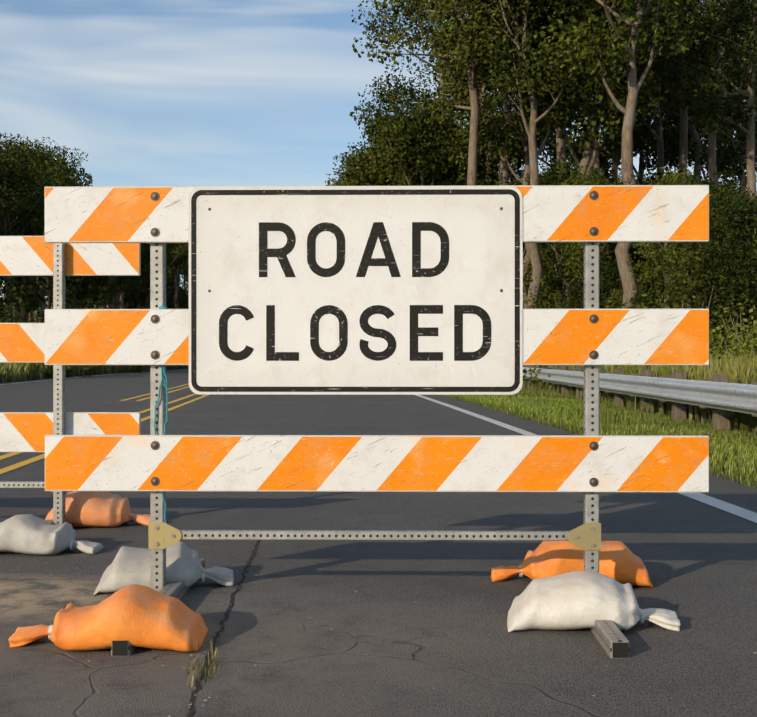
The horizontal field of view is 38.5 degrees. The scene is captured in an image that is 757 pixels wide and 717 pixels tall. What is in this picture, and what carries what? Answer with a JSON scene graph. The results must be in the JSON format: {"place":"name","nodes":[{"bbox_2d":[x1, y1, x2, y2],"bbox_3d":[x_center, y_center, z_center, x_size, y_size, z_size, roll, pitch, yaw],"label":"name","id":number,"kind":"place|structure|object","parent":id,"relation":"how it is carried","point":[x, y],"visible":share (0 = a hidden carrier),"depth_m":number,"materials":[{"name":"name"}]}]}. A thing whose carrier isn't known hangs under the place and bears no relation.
{"place":"outdoors","nodes":[
{"label":"outdoors","id":0,"kind":"place"},
{"bbox_2d":[1,298,749,481],"bbox_3d":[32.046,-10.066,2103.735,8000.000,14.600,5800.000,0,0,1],"label":"terrain","id":1,"kind":"structure","parent":0,"point":[188,368],"depth_m":162.56,"materials":[{"name":"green plant"}]},
{"bbox_2d":[0,181,19,235],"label":"tree","id":2,"kind":"object","parent":1,"relation":"on","point":[3,205],"visible":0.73,"depth_m":57.30,"materials":[{"name":"green plant"}]},
{"bbox_2d":[0,301,39,322],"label":"scrub","id":3,"kind":"object","parent":1,"relation":"on","point":[6,316],"visible":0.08,"depth_m":56.20,"materials":[{"name":"green plant"}]},
{"bbox_2d":[0,147,47,322],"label":"tree","id":4,"kind":"object","parent":1,"relation":"on","point":[34,153],"depth_m":93.46,"materials":[{"name":"green plant"}]},
{"bbox_2d":[0,134,49,322],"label":"tree","id":5,"kind":"object","parent":1,"relation":"on","point":[19,285],"visible":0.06,"depth_m":104.91,"materials":[{"name":"green plant"}]},
{"bbox_2d":[0,133,53,319],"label":"tree","id":6,"kind":"object","parent":1,"relation":"on","point":[22,153],"visible":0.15,"depth_m":83.31,"materials":[{"name":"green plant"}]},
{"bbox_2d":[14,276,46,322],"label":"tree","id":7,"kind":"object","parent":1,"relation":"on","point":[29,309],"visible":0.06,"depth_m":120.28,"materials":[{"name":"green plant"}]},
{"bbox_2d":[0,144,70,319],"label":"tree","id":8,"kind":"object","parent":1,"relation":"on","point":[15,180],"visible":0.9,"depth_m":64.89,"materials":[{"name":"green plant"}]},
{"bbox_2d":[0,283,91,378],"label":"bush","id":9,"kind":"object","parent":1,"relation":"on","point":[70,367],"visible":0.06,"depth_m":46.20,"materials":[{"name":"green plant"}]},
{"bbox_2d":[1,137,91,322],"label":"tree","id":10,"kind":"object","parent":1,"relation":"on","point":[82,153],"visible":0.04,"depth_m":148.78,"materials":[{"name":"green plant"}]},
{"bbox_2d":[2,140,92,322],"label":"tree","id":11,"kind":"object","parent":1,"relation":"on","point":[55,167],"visible":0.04,"depth_m":101.69,"materials":[{"name":"green plant"}]},
{"bbox_2d":[13,164,92,298],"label":"tree","id":12,"kind":"object","parent":1,"relation":"on","point":[73,183],"visible":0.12,"depth_m":75.95,"materials":[{"name":"green plant"}]},
{"bbox_2d":[25,224,95,308],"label":"bush","id":13,"kind":"object","parent":1,"relation":"on","point":[77,292],"visible":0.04,"depth_m":87.77,"materials":[{"name":"green plant"}]},
{"bbox_2d":[0,276,145,372],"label":"bush","id":14,"kind":"object","parent":1,"relation":"on","point":[31,291],"visible":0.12,"depth_m":60.45,"materials":[{"name":"green plant"}]},
{"bbox_2d":[65,276,113,308],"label":"bush","id":15,"kind":"object","parent":1,"relation":"on","point":[104,281],"visible":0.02,"depth_m":92.34,"materials":[{"name":"green plant"}]},
{"bbox_2d":[0,363,188,382],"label":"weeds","id":16,"kind":"object","parent":1,"relation":"on","point":[12,372],"visible":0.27,"depth_m":43.84,"materials":[{"name":"green plant"}]},
{"bbox_2d":[65,284,149,371],"bbox_3d":[-17.187,-1.328,64.557,8.439,6.211,8.301,0,0,7],"label":"bush","id":17,"kind":"object","parent":1,"relation":"on","point":[88,307],"visible":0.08,"depth_m":64.63,"materials":[{"name":"green plant"}]},
{"bbox_2d":[83,243,149,308],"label":"tree","id":18,"kind":"object","parent":1,"relation":"on","point":[127,285],"visible":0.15,"depth_m":81.02,"materials":[{"name":"green plant"}]},
{"bbox_2d":[106,267,149,308],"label":"bush","id":19,"kind":"object","parent":1,"relation":"on","point":[130,306],"visible":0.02,"depth_m":139.25,"materials":[{"name":"green plant"}]},
{"bbox_2d":[114,243,149,308],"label":"tree","id":20,"kind":"object","parent":1,"relation":"on","point":[121,301],"depth_m":98.81,"materials":[{"name":"green plant"}]},
{"bbox_2d":[124,243,177,308],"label":"tree","id":21,"kind":"object","parent":1,"relation":"on","point":[131,295],"visible":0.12,"depth_m":117.11,"materials":[{"name":"green plant"}]},
{"bbox_2d":[166,243,188,280],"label":"tree","id":22,"kind":"object","parent":1,"relation":"on","point":[182,249],"visible":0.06,"depth_m":142.30,"materials":[{"name":"green plant"}]},
{"bbox_2d":[166,282,188,308],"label":"bush","id":23,"kind":"object","parent":1,"relation":"on","point":[171,293],"visible":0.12,"depth_m":158.69,"materials":[{"name":"green plant"}]},
{"bbox_2d":[167,243,188,308],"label":"tree","id":24,"kind":"object","parent":1,"relation":"on","point":[184,258],"visible":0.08,"depth_m":151.09,"materials":[{"name":"green plant"}]},
{"bbox_2d":[333,151,371,185],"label":"tree","id":25,"kind":"object","parent":1,"relation":"on","point":[344,161],"depth_m":124.88,"materials":[{"name":"green plant"}]},
{"bbox_2d":[325,150,382,185],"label":"tree","id":26,"kind":"object","parent":1,"relation":"on","point":[361,160],"visible":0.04,"depth_m":102.44,"materials":[{"name":"green plant"}]},
{"bbox_2d":[325,119,430,185],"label":"tree","id":27,"kind":"object","parent":1,"relation":"on","point":[378,176],"visible":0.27,"depth_m":100.62,"materials":[{"name":"green plant"}]},
{"bbox_2d":[343,103,414,170],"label":"tree","id":28,"kind":"object","parent":1,"relation":"on","point":[374,133],"visible":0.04,"depth_m":127.06,"materials":[{"name":"green plant"}]},
{"bbox_2d":[349,104,455,185],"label":"tree","id":29,"kind":"object","parent":1,"relation":"on","point":[370,122],"visible":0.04,"depth_m":108.52,"materials":[{"name":"green plant"}]},
{"bbox_2d":[351,0,500,141],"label":"emergent tree","id":30,"kind":"object","parent":1,"relation":"on","point":[391,96],"visible":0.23,"depth_m":123.05,"materials":[{"name":"broad leaves"},{"name":"bark"}]},
{"bbox_2d":[354,89,498,185],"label":"tree","id":31,"kind":"object","parent":1,"relation":"on","point":[418,136],"visible":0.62,"depth_m":96.75,"materials":[{"name":"green plant"}]},
{"bbox_2d":[393,98,495,156],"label":"tree","id":32,"kind":"object","parent":1,"relation":"on","point":[446,122],"depth_m":124.51,"materials":[{"name":"green plant"}]},
{"bbox_2d":[352,0,541,185],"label":"emergent tree","id":33,"kind":"object","parent":1,"relation":"on","point":[467,55],"visible":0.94,"depth_m":84.42,"materials":[{"name":"leaves"},{"name":"bark"}]},
{"bbox_2d":[418,131,509,185],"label":"tree","id":34,"kind":"object","parent":1,"relation":"on","point":[484,167],"visible":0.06,"depth_m":103.42,"materials":[{"name":"green plant"}]},
{"bbox_2d":[401,0,548,184],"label":"emergent tree","id":35,"kind":"object","parent":1,"relation":"on","point":[484,108],"visible":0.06,"depth_m":108.67,"materials":[{"name":"green plant"}]},
{"bbox_2d":[404,64,547,183],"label":"emergent tree","id":36,"kind":"object","parent":1,"relation":"on","point":[479,103],"depth_m":134.66,"materials":[{"name":"green plant"}]},
{"bbox_2d":[426,0,563,185],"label":"emergent tree","id":37,"kind":"object","parent":1,"relation":"on","point":[504,165],"depth_m":97.55,"materials":[{"name":"green plant"}]},
{"bbox_2d":[479,163,524,184],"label":"tree","id":38,"kind":"object","parent":1,"relation":"on","point":[516,172],"visible":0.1,"depth_m":111.78,"materials":[{"name":"green plant"}]},
{"bbox_2d":[430,0,587,308],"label":"emergent tree","id":39,"kind":"object","parent":1,"relation":"on","point":[505,133],"visible":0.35,"depth_m":91.12,"materials":[{"name":"green plant"}]},
{"bbox_2d":[477,170,547,288],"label":"tree","id":40,"kind":"object","parent":1,"relation":"on","point":[516,181],"visible":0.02,"depth_m":95.96,"materials":[{"name":"green plant"}]},
{"bbox_2d":[444,0,645,308],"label":"emergent tree","id":41,"kind":"object","parent":1,"relation":"on","point":[539,67],"visible":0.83,"depth_m":79.20,"materials":[{"name":"green plant"}]},
{"bbox_2d":[523,277,569,308],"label":"bush","id":42,"kind":"object","parent":1,"relation":"on","point":[534,301],"visible":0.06,"depth_m":78.06,"materials":[{"name":"green plant"}]},
{"bbox_2d":[523,243,573,308],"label":"bush","id":43,"kind":"object","parent":1,"relation":"on","point":[529,265],"visible":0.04,"depth_m":86.99,"materials":[{"name":"green plant"}]},
{"bbox_2d":[515,156,612,308],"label":"bush","id":44,"kind":"object","parent":1,"relation":"on","point":[548,249],"visible":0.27,"depth_m":82.27,"materials":[{"name":"green plant"}]},
{"bbox_2d":[489,7,647,178],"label":"emergent tree","id":45,"kind":"object","parent":1,"relation":"on","point":[551,148],"visible":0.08,"depth_m":112.65,"materials":[{"name":"green plant"}]},
{"bbox_2d":[488,0,669,307],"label":"emergent tree","id":46,"kind":"object","parent":1,"relation":"on","point":[560,146],"visible":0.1,"depth_m":86.69,"materials":[{"name":"green plant"}]},
{"bbox_2d":[492,0,672,286],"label":"emergent tree","id":47,"kind":"object","parent":1,"relation":"on","point":[590,132],"visible":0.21,"depth_m":81.51,"materials":[{"name":"green plant"}]},
{"bbox_2d":[561,264,607,308],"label":"bush","id":48,"kind":"object","parent":1,"relation":"on","point":[574,291],"visible":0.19,"depth_m":80.57,"materials":[{"name":"green plant"}]},
{"bbox_2d":[509,381,664,425],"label":"grass","id":49,"kind":"structure","parent":1,"relation":"on","point":[582,398],"depth_m":16.83,"materials":[{"name":"green plant"}]},
{"bbox_2d":[566,162,621,267],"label":"tree","id":50,"kind":"object","parent":1,"relation":"on","point":[605,166],"depth_m":96.94,"materials":[{"name":"green plant"}]},
{"bbox_2d":[523,294,665,390],"bbox_3d":[5.644,-0.138,26.600,4.308,2.874,4.900,0,0,-38],"label":"scrub","id":51,"kind":"object","parent":1,"relation":"on","point":[531,371],"visible":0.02,"depth_m":26.53,"materials":[{"name":"green plant"}]},
{"bbox_2d":[554,169,638,281],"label":"bush","id":52,"kind":"object","parent":1,"relation":"on","point":[579,180],"visible":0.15,"depth_m":77.15,"materials":[{"name":"green plant"}]},
{"bbox_2d":[442,386,756,487],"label":"verge grass","id":53,"kind":"structure","parent":1,"relation":"on","point":[732,454],"depth_m":13.77,"materials":[{"name":"green plant"}]},
{"bbox_2d":[580,276,619,308],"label":"bush","id":54,"kind":"object","parent":1,"relation":"on","point":[604,287],"visible":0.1,"depth_m":73.69,"materials":[{"name":"green plant"}]},
{"bbox_2d":[568,165,631,268],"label":"tree","id":55,"kind":"object","parent":1,"relation":"on","point":[612,255],"visible":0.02,"depth_m":90.17,"materials":[{"name":"green plant"}]},
{"bbox_2d":[583,257,640,308],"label":"bush","id":56,"kind":"object","parent":1,"relation":"on","point":[613,273],"visible":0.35,"depth_m":73.98,"materials":[{"name":"green plant"}]},
{"bbox_2d":[518,1,708,176],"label":"emergent tree","id":57,"kind":"object","parent":1,"relation":"on","point":[597,164],"depth_m":103.28,"materials":[{"name":"green plant"}]},
{"bbox_2d":[534,0,703,308],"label":"emergent tree","id":58,"kind":"object","parent":1,"relation":"on","point":[633,27],"visible":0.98,"depth_m":69.19,"materials":[{"name":"green plant"}]},
{"bbox_2d":[569,20,679,294],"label":"emergent tree","id":59,"kind":"object","parent":1,"relation":"on","point":[614,154],"visible":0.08,"depth_m":120.98,"materials":[{"name":"green plant"}]},
{"bbox_2d":[609,277,654,308],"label":"bush","id":60,"kind":"object","parent":1,"relation":"on","point":[619,300],"visible":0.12,"depth_m":72.33,"materials":[{"name":"green plant"}]},
{"bbox_2d":[522,365,756,430],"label":"guardrail","id":61,"kind":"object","parent":1,"relation":"on","point":[720,396],"visible":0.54,"depth_m":15.05,"materials":[{"name":"silver metal"}]},
{"bbox_2d":[525,349,756,434],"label":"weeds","id":62,"kind":"object","parent":1,"relation":"on","point":[740,371],"visible":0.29,"depth_m":15.34,"materials":[{"name":"green plant"}]},
{"bbox_2d":[629,285,654,308],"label":"bush","id":63,"kind":"object","parent":1,"relation":"on","point":[639,296],"visible":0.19,"depth_m":65.73,"materials":[{"name":"green plant"}]},
{"bbox_2d":[622,166,690,290],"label":"bush","id":64,"kind":"object","parent":1,"relation":"on","point":[653,179],"visible":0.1,"depth_m":97.61,"materials":[{"name":"green plant"}]},
{"bbox_2d":[600,0,719,175],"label":"emergent tree","id":65,"kind":"object","parent":1,"relation":"on","point":[661,146],"visible":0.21,"depth_m":110.14,"materials":[{"name":"green plant"}]},
{"bbox_2d":[594,48,727,184],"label":"emergent tree","id":66,"kind":"object","parent":1,"relation":"on","point":[646,163],"visible":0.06,"depth_m":124.08,"materials":[{"name":"green plant"}]},
{"bbox_2d":[632,242,698,308],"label":"bush","id":67,"kind":"object","parent":1,"relation":"on","point":[649,286],"visible":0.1,"depth_m":81.61,"materials":[{"name":"green plant"}]},
{"bbox_2d":[623,162,719,308],"bbox_3d":[15.829,-4.925,60.146,5.964,11.464,6.107,0,0,33],"label":"bush","id":68,"kind":"object","parent":1,"relation":"on","point":[664,253],"visible":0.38,"depth_m":59.76,"materials":[{"name":"green plant"}]},
{"bbox_2d":[602,0,747,175],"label":"emergent tree","id":69,"kind":"object","parent":1,"relation":"on","point":[683,146],"visible":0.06,"depth_m":94.56,"materials":[{"name":"green plant"}]},
{"bbox_2d":[640,182,715,308],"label":"bush","id":70,"kind":"object","parent":1,"relation":"on","point":[678,245],"depth_m":80.82,"materials":[{"name":"green plant"}]},
{"bbox_2d":[641,280,724,346],"bbox_3d":[16.425,-1.264,58.632,8.093,6.056,8.227,0,0,-31],"label":"bush","id":71,"kind":"object","parent":1,"relation":"on","point":[695,306],"visible":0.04,"depth_m":58.02,"materials":[{"name":"green plant"}]},
{"bbox_2d":[668,175,711,305],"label":"bush","id":72,"kind":"object","parent":1,"relation":"on","point":[689,249],"visible":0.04,"depth_m":73.89,"materials":[{"name":"green plant"}]},
{"bbox_2d":[637,0,756,333],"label":"emergent tree","id":73,"kind":"object","parent":1,"relation":"on","point":[697,90],"visible":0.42,"depth_m":91.06,"materials":[{"name":"leaves"},{"name":"bark"}]},
{"bbox_2d":[640,0,755,178],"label":"emergent tree","id":74,"kind":"object","parent":1,"relation":"on","point":[695,135],"depth_m":117.39,"materials":[{"name":"green plant"}]},
{"bbox_2d":[647,239,755,351],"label":"bush","id":75,"kind":"object","parent":1,"relation":"on","point":[660,291],"visible":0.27,"depth_m":49.68,"materials":[{"name":"green plant"}]},
{"bbox_2d":[648,3,756,194],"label":"emergent tree","id":76,"kind":"object","parent":1,"relation":"on","point":[726,156],"visible":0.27,"depth_m":102.71,"materials":[{"name":"green plant"}]},
{"bbox_2d":[658,0,756,321],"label":"emergent tree","id":77,"kind":"object","parent":1,"relation":"on","point":[702,137],"visible":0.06,"depth_m":128.19,"materials":[{"name":"green plant"}]},
{"bbox_2d":[671,169,743,308],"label":"bush","id":78,"kind":"object","parent":1,"relation":"on","point":[700,176],"visible":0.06,"depth_m":90.58,"materials":[{"name":"green plant"}]},
{"bbox_2d":[673,0,756,201],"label":"emergent tree","id":79,"kind":"object","parent":1,"relation":"on","point":[744,17],"visible":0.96,"depth_m":78.39,"materials":[{"name":"leaves"},{"name":"bark"}]},
{"bbox_2d":[699,251,737,349],"bbox_3d":[21.617,-2.268,61.550,12.000,8.979,12.199,0,0,8],"label":"bush","id":80,"kind":"object","parent":1,"relation":"on","point":[714,302],"visible":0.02,"depth_m":62.22,"materials":[{"name":"green plant"}]},
{"bbox_2d":[691,178,756,348],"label":"bush","id":81,"kind":"object","parent":1,"relation":"on","point":[724,202],"visible":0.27,"depth_m":68.58,"materials":[{"name":"green plant"}]},
{"bbox_2d":[691,187,756,315],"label":"bush","id":82,"kind":"object","parent":1,"relation":"on","point":[716,228],"visible":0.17,"depth_m":69.83,"materials":[{"name":"green plant"}]},
{"bbox_2d":[698,21,756,170],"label":"emergent tree","id":83,"kind":"object","parent":1,"relation":"on","point":[743,139],"visible":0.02,"depth_m":119.62,"materials":[{"name":"green plant"}]},
{"bbox_2d":[700,193,756,343],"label":"bush","id":84,"kind":"object","parent":1,"relation":"on","point":[741,222],"visible":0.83,"depth_m":47.83,"materials":[{"name":"green plant"}]},
{"bbox_2d":[709,294,756,350],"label":"bush","id":85,"kind":"object","parent":1,"relation":"on","point":[712,331],"visible":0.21,"depth_m":44.91,"materials":[{"name":"green plant"}]},
{"bbox_2d":[709,321,756,367],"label":"scrub","id":86,"kind":"object","parent":1,"relation":"on","point":[735,350],"visible":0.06,"depth_m":20.09,"materials":[{"name":"green plant"}]},
{"bbox_2d":[709,306,756,354],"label":"bush","id":87,"kind":"object","parent":1,"relation":"on","point":[744,343],"visible":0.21,"depth_m":39.55,"materials":[{"name":"green plant"}]},
{"bbox_2d":[723,259,756,345],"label":"bush","id":88,"kind":"object","parent":1,"relation":"on","point":[739,273],"visible":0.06,"depth_m":48.59,"materials":[{"name":"green plant"}]},
{"bbox_2d":[725,246,756,339],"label":"bush","id":89,"kind":"object","parent":1,"relation":"on","point":[751,272],"visible":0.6,"depth_m":46.73,"materials":[{"name":"green plant"}]},
{"bbox_2d":[740,219,756,278],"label":"bush","id":90,"kind":"object","parent":1,"relation":"on","point":[753,237],"visible":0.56,"depth_m":47.27,"materials":[{"name":"green plant"}]},
{"bbox_2d":[0,370,756,716],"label":"road asphalt","id":91,"kind":"structure","parent":0,"point":[336,628],"depth_m":4.06,"materials":[{"name":"grey asphalt"}]},
{"bbox_2d":[0,514,102,554],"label":"sandbag","id":92,"kind":"object","parent":91,"relation":"on","point":[31,534],"visible":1,"depth_m":4.90,"materials":[{"name":"grey fabric"}]},
{"bbox_2d":[0,236,140,524],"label":"barricade","id":93,"kind":"object","parent":91,"relation":"on","point":[25,342],"visible":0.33,"depth_m":5.62,"materials":[{"name":"orange plastic"}]},
{"bbox_2d":[45,491,149,526],"bbox_3d":[-1.489,0.789,5.821,0.568,0.212,0.335,0,0,-3],"label":"sandbag","id":94,"kind":"object","parent":91,"relation":"on","point":[95,509],"visible":0.75,"depth_m":5.70,"materials":[{"name":"orange fabric"}]},
{"bbox_2d":[0,393,195,459],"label":"line","id":95,"kind":"object","parent":91,"relation":"on","point":[16,453],"visible":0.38,"depth_m":13.79,"materials":[{"name":"yellow paint"}]},
{"bbox_2d":[0,394,209,473],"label":"line","id":96,"kind":"object","parent":91,"relation":"on","point":[20,464],"visible":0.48,"depth_m":9.47,"materials":[{"name":"yellow paint"}]},
{"bbox_2d":[9,584,207,651],"bbox_3d":[-0.850,0.807,3.426,0.598,0.182,0.342,0,0,-2],"label":"sandbag","id":97,"kind":"object","parent":91,"relation":"on","point":[136,615],"visible":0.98,"depth_m":3.29,"materials":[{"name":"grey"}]},
{"bbox_2d":[94,542,233,594],"bbox_3d":[-0.834,0.816,4.261,0.528,0.162,0.348,0,0,-7],"label":"sandbag","id":98,"kind":"object","parent":91,"relation":"on","point":[128,566],"visible":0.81,"depth_m":4.15,"materials":[{"name":"grey fabric"}]},
{"bbox_2d":[182,639,220,689],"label":"weeds in crack","id":99,"kind":"object","parent":91,"relation":"on","point":[210,663],"visible":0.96,"depth_m":3.11,"materials":[{"name":"green plant"}]},
{"bbox_2d":[186,540,259,716],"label":"pavement crack","id":100,"kind":"object","parent":91,"relation":"on","point":[198,687],"visible":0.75,"depth_m":3.58,"materials":[{"name":"black asphalt"}]},
{"bbox_2d":[44,185,708,657],"bbox_3d":[-0.013,0.133,3.902,2.440,1.532,1.305,0,0,1],"label":"barricade","id":101,"kind":"object","parent":91,"relation":"on","point":[590,463],"visible":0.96,"depth_m":3.98,"materials":[{"name":"orange plastic"}]},
{"bbox_2d":[154,306,168,538],"bbox_3d":[-0.800,0.242,4.011,0.061,0.874,0.020,0,0,1],"label":"cord on post","id":102,"kind":"object","parent":101,"relation":"attached to","point":[163,368],"visible":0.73,"depth_m":4.01,"materials":[{"name":"teal fabric"}]},
{"bbox_2d":[189,187,522,394],"bbox_3d":[-0.086,-0.248,3.978,1.225,0.761,0.006,0,0,1],"label":"road closed sign","id":103,"kind":"object","parent":101,"relation":"attached to","point":[355,290],"visible":1,"depth_m":3.98,"materials":[{"name":"white metal"}]},
{"bbox_2d":[2,546,755,716],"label":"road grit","id":104,"kind":"object","parent":91,"relation":"on","point":[229,630],"visible":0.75,"depth_m":3.55,"materials":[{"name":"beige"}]},
{"bbox_2d":[491,541,653,587],"bbox_3d":[0.769,0.807,4.382,0.628,0.180,0.344,0,0,3],"label":"sandbag","id":105,"kind":"object","parent":91,"relation":"on","point":[620,562],"visible":0.75,"depth_m":4.24,"materials":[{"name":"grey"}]},
{"bbox_2d":[416,395,756,522],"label":"edge line","id":106,"kind":"object","parent":91,"relation":"on","point":[730,508],"visible":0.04,"depth_m":6.91,"materials":[{"name":"white paint"}]},
{"bbox_2d":[507,571,679,631],"bbox_3d":[0.718,0.811,3.646,0.568,0.175,0.311,0,0,7],"label":"white sandbag","id":107,"kind":"object","parent":91,"relation":"on","point":[572,600],"visible":0.96,"depth_m":3.54,"materials":[{"name":"grey fabric"}]},
{"bbox_2d":[0,0,756,296],"label":"sky","id":108,"kind":"structure","parent":0,"point":[154,92],"materials":[{"name":"blue"}]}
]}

